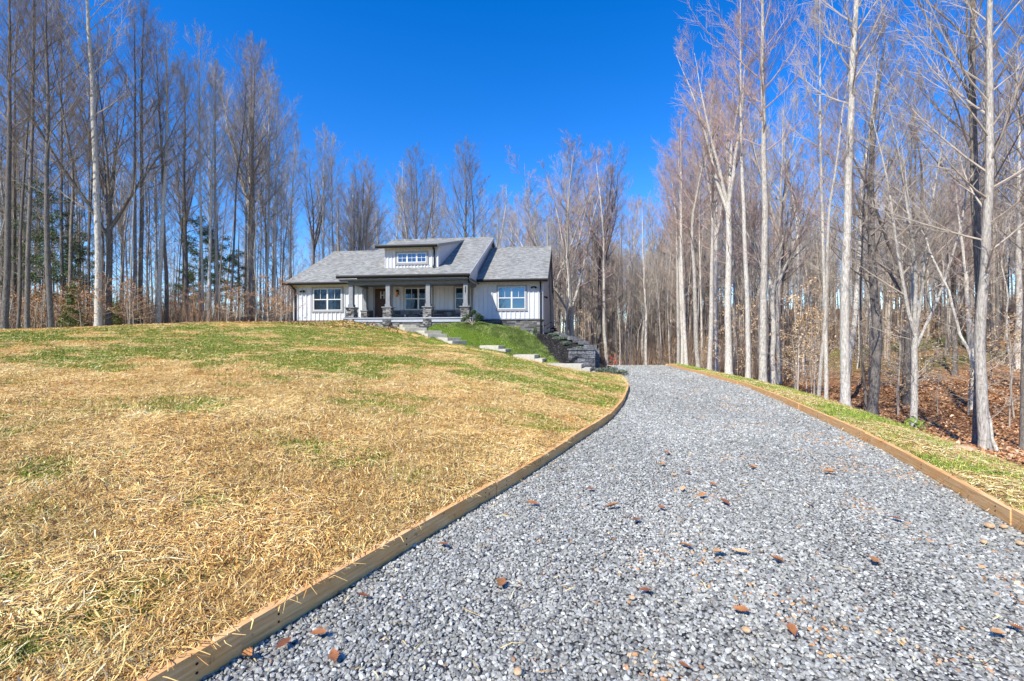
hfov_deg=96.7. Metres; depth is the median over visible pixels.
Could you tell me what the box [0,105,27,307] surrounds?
bare tree
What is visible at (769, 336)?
bare tree
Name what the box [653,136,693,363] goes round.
bare tree
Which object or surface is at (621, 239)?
bare tree
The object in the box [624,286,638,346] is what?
bare tree
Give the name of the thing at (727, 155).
bare tree
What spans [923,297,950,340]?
sapling
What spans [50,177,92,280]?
bare tree
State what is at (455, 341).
garden steps
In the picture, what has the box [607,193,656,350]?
bare tree
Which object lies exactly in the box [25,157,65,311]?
bare tree
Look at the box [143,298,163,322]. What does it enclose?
sapling
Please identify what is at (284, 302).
sapling
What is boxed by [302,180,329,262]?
bare tree
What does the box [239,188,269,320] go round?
bare tree
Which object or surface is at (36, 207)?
bare tree
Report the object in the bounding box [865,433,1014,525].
edging board
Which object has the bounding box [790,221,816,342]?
bare tree
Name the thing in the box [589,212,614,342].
bare tree
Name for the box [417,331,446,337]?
garden steps
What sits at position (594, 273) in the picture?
bare tree
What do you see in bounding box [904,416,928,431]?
fern
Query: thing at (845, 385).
bare tree
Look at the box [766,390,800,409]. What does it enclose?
edging board
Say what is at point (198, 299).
sapling
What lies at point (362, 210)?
bare tree
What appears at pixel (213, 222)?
bare tree
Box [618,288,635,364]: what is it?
bare tree
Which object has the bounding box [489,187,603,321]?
bare tree
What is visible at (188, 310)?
sapling
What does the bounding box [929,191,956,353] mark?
bare tree
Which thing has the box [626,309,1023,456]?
ground
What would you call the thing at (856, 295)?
bare tree
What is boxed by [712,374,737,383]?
edging board
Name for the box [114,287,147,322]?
sapling
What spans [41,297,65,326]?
sapling
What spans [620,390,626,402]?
edging board
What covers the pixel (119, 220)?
bare tree
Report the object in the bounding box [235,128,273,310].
bare tree
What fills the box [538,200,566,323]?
bare tree
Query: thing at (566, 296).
bare tree
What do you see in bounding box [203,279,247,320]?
sapling
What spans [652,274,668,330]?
bare tree
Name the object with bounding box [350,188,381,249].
bare tree
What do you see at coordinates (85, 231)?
bare tree
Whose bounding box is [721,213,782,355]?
bare tree
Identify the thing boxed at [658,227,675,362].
bare tree
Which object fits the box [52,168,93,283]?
bare tree
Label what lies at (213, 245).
bare tree
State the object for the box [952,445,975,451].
rock
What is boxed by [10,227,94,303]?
pine tree
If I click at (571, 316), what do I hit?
bare tree
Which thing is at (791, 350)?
sapling
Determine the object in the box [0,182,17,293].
bare tree
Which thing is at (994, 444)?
bare tree
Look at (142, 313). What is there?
sapling
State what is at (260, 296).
sapling
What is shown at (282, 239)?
bare tree
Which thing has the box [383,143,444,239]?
bare tree
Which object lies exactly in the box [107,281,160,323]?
sapling
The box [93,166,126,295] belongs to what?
bare tree
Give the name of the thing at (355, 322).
woodland litter
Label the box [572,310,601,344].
sapling
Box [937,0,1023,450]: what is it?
bare tree
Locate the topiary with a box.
[461,309,483,324]
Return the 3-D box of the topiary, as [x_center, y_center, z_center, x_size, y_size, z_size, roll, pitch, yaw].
[-2.255,-1.308,26.166,1.329,1.041,0.534,0,0,10]
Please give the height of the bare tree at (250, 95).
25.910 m
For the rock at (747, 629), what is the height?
0.026 m
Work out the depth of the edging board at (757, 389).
13.70 m
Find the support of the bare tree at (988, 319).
on the ground at (855, 376)
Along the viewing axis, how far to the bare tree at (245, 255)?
46.12 m
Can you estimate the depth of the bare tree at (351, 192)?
47.12 m
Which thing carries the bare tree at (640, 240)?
on the ground at (855, 376)
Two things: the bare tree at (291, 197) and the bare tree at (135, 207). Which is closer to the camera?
the bare tree at (135, 207)
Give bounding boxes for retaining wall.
[550,331,599,369]
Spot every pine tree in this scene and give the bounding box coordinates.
[0,178,84,327]
[0,227,58,311]
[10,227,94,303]
[53,205,105,298]
[169,215,234,317]
[170,270,197,308]
[189,214,247,319]
[220,233,262,316]
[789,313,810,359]
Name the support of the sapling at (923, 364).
on the ground at (855, 376)
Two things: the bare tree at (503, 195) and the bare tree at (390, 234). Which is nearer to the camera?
the bare tree at (503, 195)
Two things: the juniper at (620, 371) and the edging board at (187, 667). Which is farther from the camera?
the juniper at (620, 371)
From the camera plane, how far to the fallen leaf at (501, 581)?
2.75 m
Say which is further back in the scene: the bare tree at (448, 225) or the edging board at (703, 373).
the bare tree at (448, 225)
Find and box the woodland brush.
[0,271,292,328]
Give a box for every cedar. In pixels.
[54,282,88,326]
[112,299,124,324]
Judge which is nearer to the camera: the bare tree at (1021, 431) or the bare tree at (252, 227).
the bare tree at (1021, 431)
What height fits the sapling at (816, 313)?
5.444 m
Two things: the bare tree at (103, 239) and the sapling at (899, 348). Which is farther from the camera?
the bare tree at (103, 239)
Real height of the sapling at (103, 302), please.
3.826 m
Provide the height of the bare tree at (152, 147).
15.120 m
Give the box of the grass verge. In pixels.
[665,364,1023,510]
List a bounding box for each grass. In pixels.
[412,321,555,362]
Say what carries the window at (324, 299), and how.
in the house
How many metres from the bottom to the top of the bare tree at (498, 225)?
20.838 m
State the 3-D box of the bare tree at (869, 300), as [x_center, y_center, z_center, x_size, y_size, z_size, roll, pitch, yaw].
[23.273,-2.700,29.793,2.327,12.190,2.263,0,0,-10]
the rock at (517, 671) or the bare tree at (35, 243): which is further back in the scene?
the bare tree at (35, 243)
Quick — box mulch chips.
[534,334,581,362]
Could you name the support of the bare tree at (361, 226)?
on the ground at (855, 376)
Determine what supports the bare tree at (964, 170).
on the ground at (855, 376)
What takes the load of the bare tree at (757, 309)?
on the ground at (855, 376)
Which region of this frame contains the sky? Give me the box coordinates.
[0,0,1023,328]
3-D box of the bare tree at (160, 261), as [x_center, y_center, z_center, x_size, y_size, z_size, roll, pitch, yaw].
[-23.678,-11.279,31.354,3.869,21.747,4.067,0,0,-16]
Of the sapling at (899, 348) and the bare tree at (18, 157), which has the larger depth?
the bare tree at (18, 157)
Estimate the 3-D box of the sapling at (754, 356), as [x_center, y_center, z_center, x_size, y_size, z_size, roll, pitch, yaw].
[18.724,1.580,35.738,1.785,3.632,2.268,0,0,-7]
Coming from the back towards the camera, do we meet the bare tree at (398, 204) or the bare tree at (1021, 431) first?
the bare tree at (398, 204)
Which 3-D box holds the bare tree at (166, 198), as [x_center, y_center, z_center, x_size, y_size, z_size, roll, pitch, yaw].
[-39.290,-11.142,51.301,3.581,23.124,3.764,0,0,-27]
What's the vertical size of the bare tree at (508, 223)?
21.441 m
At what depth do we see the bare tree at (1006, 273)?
41.35 m
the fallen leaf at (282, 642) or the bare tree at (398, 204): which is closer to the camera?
the fallen leaf at (282, 642)
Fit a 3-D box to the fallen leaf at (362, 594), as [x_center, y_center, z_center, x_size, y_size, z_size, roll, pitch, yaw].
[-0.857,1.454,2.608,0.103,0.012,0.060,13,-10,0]
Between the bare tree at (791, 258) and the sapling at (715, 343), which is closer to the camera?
the sapling at (715, 343)
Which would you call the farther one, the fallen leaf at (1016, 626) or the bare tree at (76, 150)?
the bare tree at (76, 150)
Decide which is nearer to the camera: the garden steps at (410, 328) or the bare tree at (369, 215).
the garden steps at (410, 328)
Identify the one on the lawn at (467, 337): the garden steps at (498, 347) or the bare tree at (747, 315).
the garden steps at (498, 347)
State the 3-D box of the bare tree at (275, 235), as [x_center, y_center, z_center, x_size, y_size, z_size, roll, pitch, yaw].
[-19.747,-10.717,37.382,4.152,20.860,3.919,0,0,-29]
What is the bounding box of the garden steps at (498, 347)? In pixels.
[480,345,510,351]
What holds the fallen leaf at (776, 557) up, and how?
on the gravel
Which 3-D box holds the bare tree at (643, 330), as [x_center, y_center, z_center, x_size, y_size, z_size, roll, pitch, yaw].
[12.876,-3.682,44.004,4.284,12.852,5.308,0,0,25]
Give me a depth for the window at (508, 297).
28.71 m
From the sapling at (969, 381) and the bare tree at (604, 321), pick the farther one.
the bare tree at (604, 321)
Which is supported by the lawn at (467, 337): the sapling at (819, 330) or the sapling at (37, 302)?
the sapling at (37, 302)
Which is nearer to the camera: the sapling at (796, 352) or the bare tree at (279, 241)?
the sapling at (796, 352)
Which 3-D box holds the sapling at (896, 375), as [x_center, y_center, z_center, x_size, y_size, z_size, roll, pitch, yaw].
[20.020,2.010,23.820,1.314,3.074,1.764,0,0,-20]
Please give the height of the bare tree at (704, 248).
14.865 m
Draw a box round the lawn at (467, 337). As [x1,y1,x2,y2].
[0,321,625,680]
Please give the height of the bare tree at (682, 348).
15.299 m
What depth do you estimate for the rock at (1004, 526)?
3.59 m
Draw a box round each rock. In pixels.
[514,667,521,675]
[742,626,750,632]
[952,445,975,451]
[984,522,994,528]
[999,524,1007,528]
[1015,540,1023,544]
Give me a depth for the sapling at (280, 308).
35.61 m
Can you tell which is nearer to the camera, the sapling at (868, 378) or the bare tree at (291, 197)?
the sapling at (868, 378)
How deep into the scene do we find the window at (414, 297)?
30.00 m
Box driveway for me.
[206,366,1023,680]
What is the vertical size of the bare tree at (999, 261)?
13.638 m
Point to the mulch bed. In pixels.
(556, 354)
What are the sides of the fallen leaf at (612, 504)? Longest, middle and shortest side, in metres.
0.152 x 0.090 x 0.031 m
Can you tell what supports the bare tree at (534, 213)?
on the ground at (855, 376)
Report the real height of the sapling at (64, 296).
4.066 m
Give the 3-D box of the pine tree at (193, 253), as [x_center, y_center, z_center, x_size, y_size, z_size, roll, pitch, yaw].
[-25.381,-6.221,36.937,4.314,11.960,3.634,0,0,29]
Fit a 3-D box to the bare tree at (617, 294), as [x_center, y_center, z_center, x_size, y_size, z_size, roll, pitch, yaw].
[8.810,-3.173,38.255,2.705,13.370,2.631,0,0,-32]
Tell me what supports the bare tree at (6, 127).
on the ground at (855, 376)
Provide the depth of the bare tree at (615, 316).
32.71 m
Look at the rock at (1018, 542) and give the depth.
3.30 m
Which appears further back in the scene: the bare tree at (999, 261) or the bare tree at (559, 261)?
the bare tree at (559, 261)
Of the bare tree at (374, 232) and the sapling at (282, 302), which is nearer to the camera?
the sapling at (282, 302)
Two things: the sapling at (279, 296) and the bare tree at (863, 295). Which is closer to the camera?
the sapling at (279, 296)
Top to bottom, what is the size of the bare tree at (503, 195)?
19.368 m
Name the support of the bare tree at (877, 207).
on the ground at (855, 376)
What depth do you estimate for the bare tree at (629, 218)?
58.06 m
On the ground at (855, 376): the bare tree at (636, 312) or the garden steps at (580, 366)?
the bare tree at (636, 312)
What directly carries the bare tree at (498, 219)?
on the ground at (855, 376)
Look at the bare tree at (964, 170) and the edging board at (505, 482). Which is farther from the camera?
the bare tree at (964, 170)
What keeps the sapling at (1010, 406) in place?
on the ground at (855, 376)
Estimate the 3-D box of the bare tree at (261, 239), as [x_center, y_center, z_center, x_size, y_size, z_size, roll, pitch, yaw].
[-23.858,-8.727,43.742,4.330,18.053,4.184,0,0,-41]
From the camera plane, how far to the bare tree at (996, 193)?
26.91 m
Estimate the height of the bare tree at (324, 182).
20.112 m
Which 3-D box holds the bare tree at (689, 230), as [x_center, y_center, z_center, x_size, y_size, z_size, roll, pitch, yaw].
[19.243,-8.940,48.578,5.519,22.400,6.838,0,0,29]
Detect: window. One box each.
[312,287,342,311]
[395,251,427,264]
[403,286,433,309]
[454,286,471,309]
[496,285,527,310]
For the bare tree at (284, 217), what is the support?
on the ground at (855, 376)
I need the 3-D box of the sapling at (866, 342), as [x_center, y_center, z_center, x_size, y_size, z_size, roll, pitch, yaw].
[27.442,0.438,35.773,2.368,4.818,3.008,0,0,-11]
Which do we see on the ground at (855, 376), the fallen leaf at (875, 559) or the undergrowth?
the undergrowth
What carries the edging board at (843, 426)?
on the grass verge
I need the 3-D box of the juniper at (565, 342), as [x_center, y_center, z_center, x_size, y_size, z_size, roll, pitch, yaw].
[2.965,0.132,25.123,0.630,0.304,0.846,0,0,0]
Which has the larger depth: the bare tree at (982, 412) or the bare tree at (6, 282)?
the bare tree at (6, 282)
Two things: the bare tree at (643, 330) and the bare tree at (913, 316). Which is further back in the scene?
the bare tree at (643, 330)
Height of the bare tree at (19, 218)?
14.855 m
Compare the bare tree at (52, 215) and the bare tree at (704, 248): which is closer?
the bare tree at (704, 248)
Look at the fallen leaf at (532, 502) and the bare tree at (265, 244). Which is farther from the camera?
the bare tree at (265, 244)
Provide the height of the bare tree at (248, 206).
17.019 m
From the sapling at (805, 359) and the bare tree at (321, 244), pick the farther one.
the bare tree at (321, 244)
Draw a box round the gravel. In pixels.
[201,365,1023,680]
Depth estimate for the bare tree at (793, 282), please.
36.69 m
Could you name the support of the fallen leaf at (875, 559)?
on the gravel
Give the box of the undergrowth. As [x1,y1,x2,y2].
[561,284,1014,382]
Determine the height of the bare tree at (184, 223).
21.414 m
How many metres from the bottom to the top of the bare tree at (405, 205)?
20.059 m
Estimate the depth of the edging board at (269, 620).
2.76 m
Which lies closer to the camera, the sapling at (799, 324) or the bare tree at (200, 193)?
the sapling at (799, 324)
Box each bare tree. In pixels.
[0,0,73,328]
[0,0,80,327]
[0,0,80,328]
[0,0,91,328]
[0,0,116,327]
[0,21,194,325]
[0,48,42,288]
[0,68,59,296]
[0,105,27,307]
[0,108,43,328]
[0,119,35,296]
[0,164,38,294]
[0,166,37,306]
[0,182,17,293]
[1,109,43,221]
[4,0,115,326]
[11,127,57,305]
[11,176,42,323]
[18,13,116,326]
[19,132,59,301]
[24,154,63,312]
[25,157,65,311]
[32,172,81,304]
[34,100,98,306]
[36,162,74,289]
[41,169,84,291]
[42,0,145,325]
[50,75,108,282]
[50,133,86,298]
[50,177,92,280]
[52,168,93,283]
[54,39,114,298]
[55,162,94,283]
[56,16,137,326]
[63,49,136,262]
[70,182,104,295]
[74,167,127,309]
[87,180,132,299]
[90,0,186,323]
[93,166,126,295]
[98,116,148,300]
[102,155,139,302]
[103,0,172,323]
[104,163,138,305]
[111,171,139,319]
[113,164,147,307]
[116,103,162,323]
[120,123,169,321]
[122,177,151,283]
[128,52,233,320]
[129,26,190,322]
[132,15,203,322]
[132,97,181,289]
[137,170,172,300]
[143,158,176,301]
[144,171,178,308]
[147,140,179,236]
[159,168,190,296]
[163,123,210,298]
[165,100,240,270]
[165,160,197,304]
[165,164,199,311]
[170,64,248,318]
[174,24,234,319]
[185,57,255,320]
[192,163,228,308]
[195,202,233,308]
[197,176,228,300]
[206,153,240,321]
[207,31,305,321]
[208,32,291,319]
[208,63,276,318]
[218,79,259,320]
[218,98,264,320]
[227,146,258,291]
[228,61,299,320]
[232,126,296,298]
[232,153,270,313]
[233,149,265,303]
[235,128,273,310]
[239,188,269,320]
[243,153,284,312]
[244,85,297,320]
[244,163,280,301]
[247,197,271,294]
[263,183,294,318]
[263,184,297,320]
[271,121,313,320]
[271,154,303,309]
[271,170,293,317]
[271,206,293,320]
[278,165,303,279]
[284,227,301,291]
[293,123,346,258]
[295,150,335,264]
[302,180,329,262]
[303,183,328,260]
[314,132,349,252]
[314,220,327,260]
[319,217,336,256]
[324,179,358,250]
[328,150,389,250]
[329,188,375,250]
[331,182,377,250]
[334,174,380,250]
[335,191,387,250]
[336,164,397,250]
[343,195,389,250]
[347,182,396,249]
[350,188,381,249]
[361,203,393,249]
[368,215,382,249]
[382,175,413,241]
[382,177,414,239]
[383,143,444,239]
[386,158,430,239]
[395,179,421,238]
[400,163,434,238]
[409,174,442,238]
[410,167,452,238]
[413,199,444,238]
[422,179,444,236]
[428,136,496,245]
[429,188,450,238]
[433,208,463,238]
[437,156,508,246]
[448,205,467,237]
[475,186,495,236]
[475,222,518,246]
[478,191,518,246]
[483,183,516,246]
[486,206,508,244]
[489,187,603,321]
[496,202,523,246]
[503,211,526,246]
[504,129,626,335]
[505,194,537,246]
[515,201,542,246]
[516,178,543,245]
[516,192,555,246]
[519,212,546,245]
[525,138,595,335]
[525,218,568,330]
[538,149,594,323]
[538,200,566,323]
[542,217,573,310]
[546,216,588,331]
[551,173,586,334]
[551,225,582,335]
[552,226,564,331]
[553,177,606,338]
[562,143,648,366]
[565,173,619,344]
[569,241,589,336]
[573,138,629,360]
[573,275,585,335]
[581,264,597,344]
[585,170,627,356]
[587,232,610,319]
[588,249,602,339]
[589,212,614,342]
[603,223,632,363]
[603,257,625,364]
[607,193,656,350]
[609,212,638,364]
[610,191,673,364]
[612,201,641,339]
[613,200,657,324]
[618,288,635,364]
[624,251,644,364]
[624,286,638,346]
[625,237,666,361]
[629,272,647,362]
[629,297,644,364]
[642,196,672,291]
[644,227,669,363]
[646,271,670,364]
[647,221,666,334]
[649,153,709,334]
[650,105,708,364]
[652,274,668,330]
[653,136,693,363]
[655,163,696,265]
[656,77,743,367]
[656,183,702,336]
[658,127,709,363]
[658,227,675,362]
[666,154,709,338]
[667,229,697,350]
[668,144,714,312]
[669,17,775,374]
[672,78,766,369]
[672,234,702,345]
[676,0,824,381]
[679,97,784,345]
[680,69,752,371]
[682,149,709,357]
[687,165,721,314]
[688,195,718,351]
[689,163,740,343]
[702,231,724,368]
[704,121,785,373]
[704,154,725,342]
[705,136,835,383]
[706,0,795,378]
[719,86,855,381]
[719,214,754,356]
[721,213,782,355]
[735,77,812,383]
[738,218,774,375]
[755,189,792,377]
[768,121,823,373]
[770,0,983,414]
[777,0,881,398]
[781,25,876,396]
[782,241,803,371]
[787,25,933,375]
[788,0,910,406]
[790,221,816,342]
[798,223,831,361]
[800,56,998,405]
[807,126,886,361]
[830,115,885,410]
[832,38,1004,427]
[845,0,1023,451]
[849,0,1023,445]
[850,216,887,355]
[850,221,866,368]
[856,171,897,286]
[862,92,969,377]
[866,62,969,347]
[882,166,931,360]
[907,222,1023,450]
[911,145,943,339]
[911,171,1023,375]
[923,115,1000,349]
[927,30,1023,351]
[929,167,1008,410]
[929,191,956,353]
[932,140,1008,226]
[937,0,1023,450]
[953,104,1022,345]
[954,48,1023,368]
[962,85,1023,340]
[970,191,1016,377]
[972,205,1023,387]
[988,174,1023,357]
[990,173,1023,358]
[1013,177,1023,296]
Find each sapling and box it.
[0,285,24,326]
[9,289,58,327]
[9,304,34,327]
[11,283,64,326]
[13,288,58,323]
[35,280,93,323]
[40,282,83,322]
[40,292,91,322]
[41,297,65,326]
[63,289,105,326]
[69,289,113,323]
[76,290,104,325]
[78,273,128,324]
[97,275,155,323]
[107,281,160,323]
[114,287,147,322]
[116,302,145,323]
[125,296,157,323]
[132,285,172,319]
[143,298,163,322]
[163,285,203,319]
[169,292,191,318]
[180,301,199,320]
[182,282,216,320]
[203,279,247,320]
[214,282,248,320]
[224,287,256,320]
[245,273,292,320]
[254,297,278,321]
[259,276,303,320]
[259,292,293,320]
[259,293,287,320]
[263,277,305,320]
[271,287,295,320]
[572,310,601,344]
[601,347,611,364]
[664,338,680,362]
[699,285,744,362]
[719,316,758,374]
[721,297,770,367]
[739,338,758,378]
[767,274,838,389]
[768,315,809,388]
[768,320,816,387]
[769,327,790,366]
[770,312,795,366]
[772,304,838,392]
[781,305,851,394]
[783,304,834,393]
[787,311,839,393]
[797,338,823,377]
[808,340,839,378]
[810,315,831,349]
[850,309,910,387]
[853,288,952,414]
[854,318,886,367]
[858,353,883,389]
[858,356,892,392]
[881,336,900,386]
[882,350,919,403]
[895,307,954,382]
[918,322,948,379]
[918,339,938,385]
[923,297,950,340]
[923,350,963,412]
[925,316,949,355]
[933,292,1018,414]
[969,325,1021,426]
[987,284,1023,371]
[988,322,1020,418]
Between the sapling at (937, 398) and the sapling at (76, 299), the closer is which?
the sapling at (937, 398)
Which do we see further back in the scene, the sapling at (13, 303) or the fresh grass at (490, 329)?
the sapling at (13, 303)
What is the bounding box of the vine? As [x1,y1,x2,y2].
[861,261,880,394]
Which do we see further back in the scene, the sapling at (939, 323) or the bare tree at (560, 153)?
the bare tree at (560, 153)
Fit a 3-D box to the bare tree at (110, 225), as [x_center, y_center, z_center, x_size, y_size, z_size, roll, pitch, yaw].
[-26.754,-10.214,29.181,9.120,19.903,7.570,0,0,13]
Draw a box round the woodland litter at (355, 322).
[104,320,398,332]
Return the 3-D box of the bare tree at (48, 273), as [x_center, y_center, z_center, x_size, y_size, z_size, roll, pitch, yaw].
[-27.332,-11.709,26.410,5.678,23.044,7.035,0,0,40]
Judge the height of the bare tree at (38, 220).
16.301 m
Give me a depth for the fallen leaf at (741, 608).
2.49 m
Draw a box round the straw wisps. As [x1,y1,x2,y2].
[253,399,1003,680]
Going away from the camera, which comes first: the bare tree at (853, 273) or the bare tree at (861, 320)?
the bare tree at (861, 320)
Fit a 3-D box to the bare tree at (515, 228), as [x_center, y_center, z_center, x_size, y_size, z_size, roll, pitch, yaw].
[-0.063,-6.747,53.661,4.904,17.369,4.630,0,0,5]
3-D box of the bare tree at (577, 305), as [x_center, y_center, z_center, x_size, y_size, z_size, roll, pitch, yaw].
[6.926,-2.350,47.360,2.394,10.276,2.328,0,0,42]
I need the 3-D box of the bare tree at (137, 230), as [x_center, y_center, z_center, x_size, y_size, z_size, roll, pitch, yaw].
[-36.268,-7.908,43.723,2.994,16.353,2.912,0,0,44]
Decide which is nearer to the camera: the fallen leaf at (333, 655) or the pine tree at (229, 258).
the fallen leaf at (333, 655)
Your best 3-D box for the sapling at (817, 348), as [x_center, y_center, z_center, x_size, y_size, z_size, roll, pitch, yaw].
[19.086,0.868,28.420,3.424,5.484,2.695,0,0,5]
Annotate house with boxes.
[282,237,556,333]
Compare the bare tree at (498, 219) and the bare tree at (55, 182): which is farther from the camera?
the bare tree at (498, 219)
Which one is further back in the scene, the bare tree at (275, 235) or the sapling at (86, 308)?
the bare tree at (275, 235)
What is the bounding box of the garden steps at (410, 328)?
[399,325,426,331]
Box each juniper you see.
[547,332,560,336]
[552,335,565,339]
[560,340,571,344]
[594,367,611,372]
[608,368,628,374]
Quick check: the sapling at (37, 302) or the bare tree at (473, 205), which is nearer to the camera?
the sapling at (37, 302)
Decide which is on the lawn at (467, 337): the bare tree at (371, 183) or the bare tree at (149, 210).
the bare tree at (149, 210)
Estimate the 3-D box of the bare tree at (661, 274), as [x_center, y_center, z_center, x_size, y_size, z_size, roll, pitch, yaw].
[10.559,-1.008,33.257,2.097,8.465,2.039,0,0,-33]
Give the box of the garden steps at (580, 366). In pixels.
[547,363,594,371]
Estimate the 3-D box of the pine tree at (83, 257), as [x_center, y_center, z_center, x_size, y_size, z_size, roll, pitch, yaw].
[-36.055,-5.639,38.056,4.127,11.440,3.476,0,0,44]
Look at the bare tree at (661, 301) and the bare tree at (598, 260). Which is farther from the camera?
the bare tree at (661, 301)
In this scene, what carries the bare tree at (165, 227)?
on the ground at (855, 376)
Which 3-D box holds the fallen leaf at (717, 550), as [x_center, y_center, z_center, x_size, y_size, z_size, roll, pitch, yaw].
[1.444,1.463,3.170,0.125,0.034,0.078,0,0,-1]
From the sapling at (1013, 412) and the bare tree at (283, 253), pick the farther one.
the bare tree at (283, 253)
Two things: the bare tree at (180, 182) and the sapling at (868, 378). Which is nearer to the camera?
the sapling at (868, 378)
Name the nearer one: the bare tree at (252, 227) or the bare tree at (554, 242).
the bare tree at (252, 227)
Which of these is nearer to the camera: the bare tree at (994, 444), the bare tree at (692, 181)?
the bare tree at (994, 444)
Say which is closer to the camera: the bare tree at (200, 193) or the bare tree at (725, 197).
the bare tree at (725, 197)
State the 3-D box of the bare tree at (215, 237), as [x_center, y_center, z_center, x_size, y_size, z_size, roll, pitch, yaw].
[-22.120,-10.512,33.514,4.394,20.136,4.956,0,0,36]
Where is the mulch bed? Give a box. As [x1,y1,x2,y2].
[534,334,583,362]
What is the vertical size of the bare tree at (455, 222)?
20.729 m
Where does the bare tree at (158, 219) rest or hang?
on the ground at (855, 376)
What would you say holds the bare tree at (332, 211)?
on the ground at (855, 376)
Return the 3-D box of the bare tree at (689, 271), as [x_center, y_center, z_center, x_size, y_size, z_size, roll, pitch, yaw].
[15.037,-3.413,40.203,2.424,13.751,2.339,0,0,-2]
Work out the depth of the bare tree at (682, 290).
27.51 m
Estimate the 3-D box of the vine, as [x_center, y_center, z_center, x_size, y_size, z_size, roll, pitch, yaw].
[13.806,-0.071,17.501,0.641,6.017,0.561,0,0,0]
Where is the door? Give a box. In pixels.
[373,287,392,317]
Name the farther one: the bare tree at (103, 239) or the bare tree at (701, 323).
the bare tree at (701, 323)
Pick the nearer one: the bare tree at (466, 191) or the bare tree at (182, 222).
the bare tree at (182, 222)
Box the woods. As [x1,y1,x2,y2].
[0,107,1023,369]
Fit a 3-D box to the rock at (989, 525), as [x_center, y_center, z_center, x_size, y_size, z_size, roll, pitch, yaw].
[3.790,1.470,3.609,0.064,0.042,0.069,0,0,0]
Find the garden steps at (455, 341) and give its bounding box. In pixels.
[439,338,466,344]
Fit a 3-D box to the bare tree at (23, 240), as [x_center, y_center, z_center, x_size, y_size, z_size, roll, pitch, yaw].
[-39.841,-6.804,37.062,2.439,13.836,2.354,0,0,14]
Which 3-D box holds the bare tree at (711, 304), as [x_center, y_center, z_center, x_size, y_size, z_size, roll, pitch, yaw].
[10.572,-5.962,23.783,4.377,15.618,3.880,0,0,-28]
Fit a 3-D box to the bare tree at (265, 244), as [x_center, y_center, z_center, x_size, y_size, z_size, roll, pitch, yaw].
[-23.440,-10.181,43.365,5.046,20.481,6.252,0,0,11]
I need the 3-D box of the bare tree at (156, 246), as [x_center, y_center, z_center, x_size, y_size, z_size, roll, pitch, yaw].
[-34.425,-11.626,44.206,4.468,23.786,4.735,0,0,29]
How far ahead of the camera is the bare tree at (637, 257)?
36.97 m
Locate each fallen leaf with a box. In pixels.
[241,647,252,654]
[276,633,293,648]
[309,625,325,633]
[327,648,339,663]
[354,592,370,596]
[495,576,506,585]
[527,500,541,504]
[605,502,617,506]
[638,587,650,590]
[679,661,692,668]
[713,548,724,551]
[733,548,749,552]
[733,604,754,611]
[770,555,787,563]
[785,620,797,635]
[868,555,880,561]
[991,626,1008,633]
[1007,622,1023,630]
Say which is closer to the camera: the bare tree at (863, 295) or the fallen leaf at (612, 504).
the fallen leaf at (612, 504)
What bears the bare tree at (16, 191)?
on the ground at (855, 376)
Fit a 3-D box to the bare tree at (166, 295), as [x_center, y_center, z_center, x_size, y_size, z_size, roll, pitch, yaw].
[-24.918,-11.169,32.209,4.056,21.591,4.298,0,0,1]
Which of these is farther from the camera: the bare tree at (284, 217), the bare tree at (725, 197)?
the bare tree at (284, 217)
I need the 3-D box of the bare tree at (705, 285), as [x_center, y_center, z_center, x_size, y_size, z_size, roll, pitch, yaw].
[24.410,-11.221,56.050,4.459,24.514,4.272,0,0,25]
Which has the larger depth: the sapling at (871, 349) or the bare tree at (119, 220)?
the bare tree at (119, 220)
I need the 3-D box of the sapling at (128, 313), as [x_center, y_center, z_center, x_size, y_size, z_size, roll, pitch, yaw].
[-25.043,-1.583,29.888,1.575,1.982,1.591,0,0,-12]
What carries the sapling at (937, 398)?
on the ground at (855, 376)
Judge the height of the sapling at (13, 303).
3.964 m
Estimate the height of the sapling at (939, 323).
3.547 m
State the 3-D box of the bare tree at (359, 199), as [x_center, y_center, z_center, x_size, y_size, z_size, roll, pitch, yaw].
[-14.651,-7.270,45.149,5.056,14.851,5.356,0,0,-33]
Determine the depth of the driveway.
2.55 m
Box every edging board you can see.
[132,624,241,680]
[233,481,495,650]
[492,440,568,495]
[563,414,608,446]
[607,399,622,420]
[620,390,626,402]
[675,365,690,370]
[691,369,711,376]
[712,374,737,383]
[738,381,765,394]
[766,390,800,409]
[799,404,870,440]
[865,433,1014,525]
[1012,509,1023,532]
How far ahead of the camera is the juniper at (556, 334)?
28.13 m
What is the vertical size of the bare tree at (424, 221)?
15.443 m
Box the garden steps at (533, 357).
[513,354,545,362]
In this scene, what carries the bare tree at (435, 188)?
on the ground at (855, 376)
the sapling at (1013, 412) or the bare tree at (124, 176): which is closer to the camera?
the sapling at (1013, 412)
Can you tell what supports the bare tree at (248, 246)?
on the ground at (855, 376)
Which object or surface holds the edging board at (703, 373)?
on the grass verge
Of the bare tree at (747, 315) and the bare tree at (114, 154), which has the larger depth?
the bare tree at (114, 154)
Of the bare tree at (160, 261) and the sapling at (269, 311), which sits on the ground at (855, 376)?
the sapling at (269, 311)
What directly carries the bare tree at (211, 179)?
on the lawn at (467, 337)

